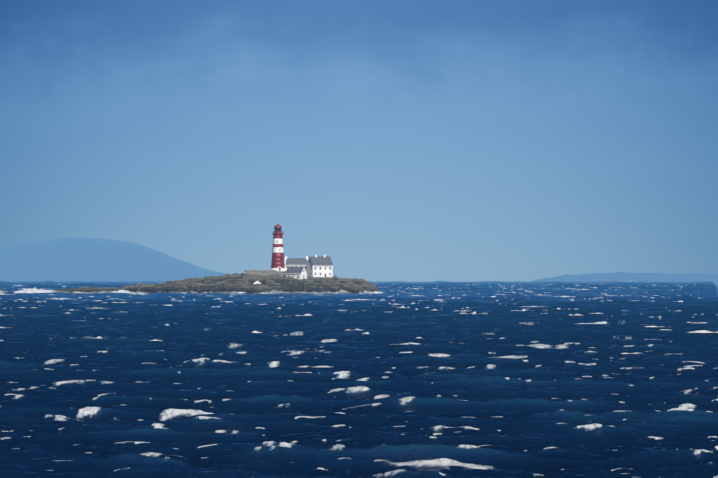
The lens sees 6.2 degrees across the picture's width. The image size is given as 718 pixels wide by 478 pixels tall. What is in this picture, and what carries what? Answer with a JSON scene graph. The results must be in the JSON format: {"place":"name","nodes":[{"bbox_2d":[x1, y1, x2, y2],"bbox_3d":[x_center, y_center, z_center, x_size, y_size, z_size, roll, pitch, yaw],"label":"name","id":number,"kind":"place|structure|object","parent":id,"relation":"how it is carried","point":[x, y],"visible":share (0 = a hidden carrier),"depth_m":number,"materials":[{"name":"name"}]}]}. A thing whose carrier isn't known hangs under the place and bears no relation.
{"place":"outdoors","nodes":[
{"label":"outdoors","id":0,"kind":"place"},
{"bbox_2d":[0,237,230,281],"bbox_3d":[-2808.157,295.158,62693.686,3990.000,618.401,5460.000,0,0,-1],"label":"mountain rock","id":1,"kind":"object","parent":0,"point":[77,259],"visible":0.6,"depth_m":60775.54,"materials":[{"name":"blue stone"}]},
{"bbox_2d":[270,224,284,270],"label":"lighthouse tower","id":2,"kind":"structure","parent":0,"point":[277,263],"depth_m":3991.03,"materials":[{"name":"red paint"}]},
{"bbox_2d":[0,281,717,477],"bbox_3d":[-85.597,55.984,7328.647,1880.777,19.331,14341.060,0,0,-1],"label":"sea","id":3,"kind":"structure","parent":0,"point":[203,388],"depth_m":710.52,"materials":[{"name":"liquid"}]},
{"bbox_2d":[14,288,55,292],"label":"sea foam","id":4,"kind":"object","parent":3,"relation":"on","point":[34,290],"visible":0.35,"depth_m":4089.49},
{"bbox_2d":[110,290,133,292],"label":"sea foam","id":5,"kind":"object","parent":3,"relation":"on","point":[122,291],"visible":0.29,"depth_m":3995.95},
{"bbox_2d":[51,273,379,293],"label":"island","id":6,"kind":"structure","parent":3,"relation":"in","point":[235,283],"depth_m":3968.45,"materials":[{"name":"stone"}]},
{"bbox_2d":[244,270,285,275],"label":"stone wall","id":7,"kind":"structure","parent":6,"relation":"on","point":[263,272],"depth_m":3987.01,"materials":[{"name":"stone"}]},
{"bbox_2d":[285,256,307,270],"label":"house","id":8,"kind":"structure","parent":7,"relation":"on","point":[295,262],"depth_m":3995.89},
{"bbox_2d":[285,267,307,278],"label":"outhouse","id":9,"kind":"structure","parent":6,"relation":"on","point":[298,272],"depth_m":3976.11,"materials":[{"name":"white paint"}]},
{"bbox_2d":[306,254,333,277],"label":"keepers house","id":10,"kind":"structure","parent":6,"relation":"on","point":[319,266],"depth_m":3989.90,"materials":[{"name":"white paint"}]},
{"bbox_2d":[0,281,717,366],"bbox_3d":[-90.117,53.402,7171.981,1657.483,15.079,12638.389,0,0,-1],"label":"whitecap foam","id":11,"kind":"object","parent":3,"relation":"on","point":[698,331],"visible":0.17,"depth_m":2300.89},
{"bbox_2d":[0,0,717,281],"label":"sky","id":12,"kind":"structure","parent":0,"point":[387,140],"materials":[{"name":"blue"}]},
{"bbox_2d":[532,272,717,284],"bbox_3d":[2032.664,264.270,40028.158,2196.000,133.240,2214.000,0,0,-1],"label":"island","id":13,"kind":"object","parent":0,"point":[634,277],"visible":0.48,"depth_m":39477.40,"materials":[{"name":"blue stone"}]}
]}

